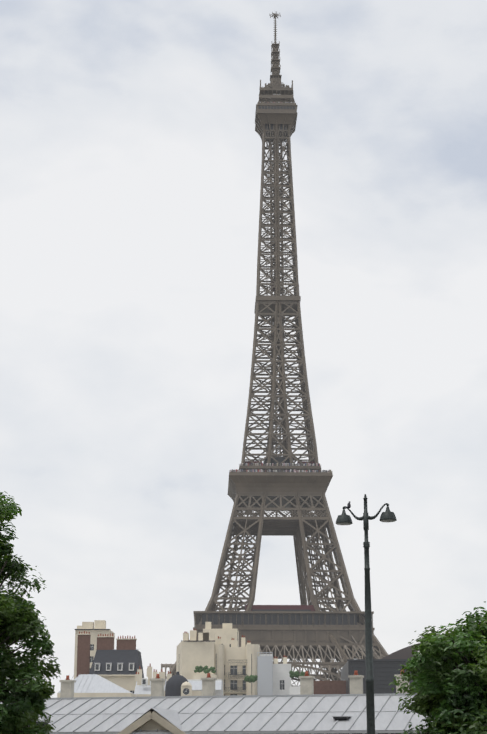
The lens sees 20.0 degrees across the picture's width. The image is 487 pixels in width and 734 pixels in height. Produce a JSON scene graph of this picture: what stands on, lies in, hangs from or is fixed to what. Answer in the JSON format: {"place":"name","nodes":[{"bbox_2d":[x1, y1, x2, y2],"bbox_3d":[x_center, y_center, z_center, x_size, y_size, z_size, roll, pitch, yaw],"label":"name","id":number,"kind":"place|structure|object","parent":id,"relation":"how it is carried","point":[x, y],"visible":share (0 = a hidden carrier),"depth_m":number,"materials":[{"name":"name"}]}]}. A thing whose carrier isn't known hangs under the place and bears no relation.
{"place":"outdoors","nodes":[
{"label":"outdoors","id":0,"kind":"place"},
{"bbox_2d":[0,491,61,733],"bbox_3d":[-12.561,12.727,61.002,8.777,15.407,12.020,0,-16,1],"label":"tree","id":1,"kind":"object","parent":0,"point":[17,613],"depth_m":59.89,"materials":[{"name":"green plant"}]},
{"bbox_2d":[118,711,185,733],"bbox_3d":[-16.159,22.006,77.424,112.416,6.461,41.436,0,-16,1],"label":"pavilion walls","id":2,"kind":"structure","parent":0,"point":[152,720],"depth_m":68.32,"materials":[{"name":"beige stone"}]},
{"bbox_2d":[0,695,432,731],"bbox_3d":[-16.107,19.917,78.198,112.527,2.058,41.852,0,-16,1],"label":"metal roof","id":3,"kind":"structure","parent":2,"relation":"on","point":[173,716],"depth_m":70.47,"materials":[{"name":"grey metal"}]},
{"bbox_2d":[10,693,426,733],"bbox_3d":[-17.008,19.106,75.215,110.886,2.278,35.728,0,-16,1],"label":"roof seams","id":4,"kind":"object","parent":3,"relation":"on","point":[267,732],"visible":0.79,"depth_m":70.27,"materials":[{"name":"grey metal"}]},
{"bbox_2d":[59,674,409,697],"bbox_3d":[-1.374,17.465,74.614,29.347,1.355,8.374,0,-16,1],"label":"chimneys","id":5,"kind":"object","parent":3,"relation":"on","point":[208,686],"visible":0.42,"depth_m":74.54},
{"bbox_2d":[65,670,403,679],"bbox_3d":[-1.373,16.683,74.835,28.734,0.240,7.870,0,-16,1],"label":"chimney pots","id":6,"kind":"object","parent":5,"relation":"on","point":[208,674],"visible":0.6,"depth_m":74.87,"materials":[{"name":"red ceramic"}]},
{"bbox_2d":[95,663,245,691],"bbox_3d":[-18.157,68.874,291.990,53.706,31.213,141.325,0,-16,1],"label":"window frames","id":7,"kind":"structure","parent":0,"point":[133,670],"depth_m":323.96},
{"bbox_2d":[76,635,345,693],"bbox_3d":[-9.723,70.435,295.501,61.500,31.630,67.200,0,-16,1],"label":"brick walls","id":8,"kind":"structure","parent":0,"point":[107,643],"depth_m":330.36,"materials":[{"name":"brown brick"}]},
{"bbox_2d":[36,717,417,733],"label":"roof window","id":9,"kind":"structure","parent":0,"point":[333,718],"depth_m":67.28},
{"bbox_2d":[187,654,299,695],"bbox_3d":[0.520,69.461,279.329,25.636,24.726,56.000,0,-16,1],"label":"white city walls","id":10,"kind":"structure","parent":0,"point":[280,672],"depth_m":298.00,"materials":[{"name":"white paint"}]},
{"bbox_2d":[0,0,486,697],"label":"sky","id":11,"kind":"structure","parent":0,"point":[131,147],"materials":[{"name":"white"}]},
{"bbox_2d":[161,11,387,685],"bbox_3d":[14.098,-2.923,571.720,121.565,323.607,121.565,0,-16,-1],"label":"tower","id":12,"kind":"structure","parent":0,"point":[300,497],"depth_m":549.19,"materials":[{"name":"metal"}]},
{"bbox_2d":[245,281,314,610],"bbox_3d":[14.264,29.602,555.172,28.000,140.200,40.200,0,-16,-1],"label":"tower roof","id":13,"kind":"structure","parent":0,"point":[301,607],"depth_m":517.35,"materials":[{"name":"brown metal"}]},
{"bbox_2d":[341,659,415,693],"bbox_3d":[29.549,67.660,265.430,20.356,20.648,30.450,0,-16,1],"label":"dark pavilion","id":14,"kind":"structure","parent":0,"point":[385,671],"depth_m":253.56,"materials":[{"name":"grey"}]},
{"bbox_2d":[382,643,472,659],"bbox_3d":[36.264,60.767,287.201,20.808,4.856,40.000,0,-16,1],"label":"roof","id":15,"kind":"structure","parent":14,"relation":"on","point":[405,653],"depth_m":267.97,"materials":[{"name":"grey metal"}]},
{"bbox_2d":[389,601,486,733],"bbox_3d":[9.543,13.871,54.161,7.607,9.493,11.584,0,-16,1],"label":"tree","id":16,"kind":"object","parent":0,"point":[441,709],"depth_m":52.02,"materials":[{"name":"green plant"}]},
{"label":"ground","id":17,"kind":"structure","parent":0,"visible":0},
{"bbox_2d":[57,620,286,697],"bbox_3d":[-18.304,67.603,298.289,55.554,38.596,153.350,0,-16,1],"label":"buildings","id":18,"kind":"structure","parent":17,"relation":"on","point":[218,654],"depth_m":296.61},
{"bbox_2d":[89,650,187,695],"bbox_3d":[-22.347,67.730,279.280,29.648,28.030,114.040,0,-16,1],"label":"dark roofs","id":19,"kind":"structure","parent":18,"relation":"on","point":[127,657],"depth_m":325.99,"materials":[{"name":"grey metal"}]},
{"bbox_2d":[58,649,221,693],"bbox_3d":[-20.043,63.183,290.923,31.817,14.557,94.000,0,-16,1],"label":"city zinc roofs","id":20,"kind":"structure","parent":18,"relation":"on","point":[89,683],"depth_m":248.50,"materials":[{"name":"grey metal"}]},
{"bbox_2d":[74,623,251,691],"bbox_3d":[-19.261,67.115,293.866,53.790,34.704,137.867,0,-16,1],"label":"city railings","id":21,"kind":"object","parent":18,"relation":"attached to","point":[238,662],"visible":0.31,"depth_m":295.57,"materials":[{"name":"grey metal"}]},
{"bbox_2d":[79,629,285,673],"bbox_3d":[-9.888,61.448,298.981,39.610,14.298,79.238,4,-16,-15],"label":"chimney pots","id":22,"kind":"object","parent":18,"relation":"on","point":[150,663],"visible":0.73,"depth_m":303.11,"materials":[{"name":"ceramic"}]},
{"bbox_2d":[90,644,283,695],"bbox_3d":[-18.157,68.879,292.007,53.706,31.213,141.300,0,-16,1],"label":"windows","id":23,"kind":"structure","parent":18,"relation":"in","point":[232,671],"depth_m":297.59,"materials":[{"name":"grey glass"}]},
{"bbox_2d":[194,665,308,682],"bbox_3d":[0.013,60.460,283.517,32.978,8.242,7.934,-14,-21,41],"label":"terrace plants","id":24,"kind":"object","parent":18,"relation":"on","point":[247,678],"visible":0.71,"depth_m":284.73,"materials":[{"name":"green plant"}]},
{"bbox_2d":[257,652,272,694],"bbox_3d":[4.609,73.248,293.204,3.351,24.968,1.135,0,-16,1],"label":"building","id":25,"kind":"structure","parent":17,"relation":"on","point":[264,674],"depth_m":294.80,"materials":[{"name":"grey paint"}]},
{"bbox_2d":[336,494,396,733],"bbox_3d":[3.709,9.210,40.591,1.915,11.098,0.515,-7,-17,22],"label":"street lamp","id":26,"kind":"object","parent":17,"relation":"on","point":[366,518],"depth_m":41.13,"materials":[{"name":"black metal"}]}
]}

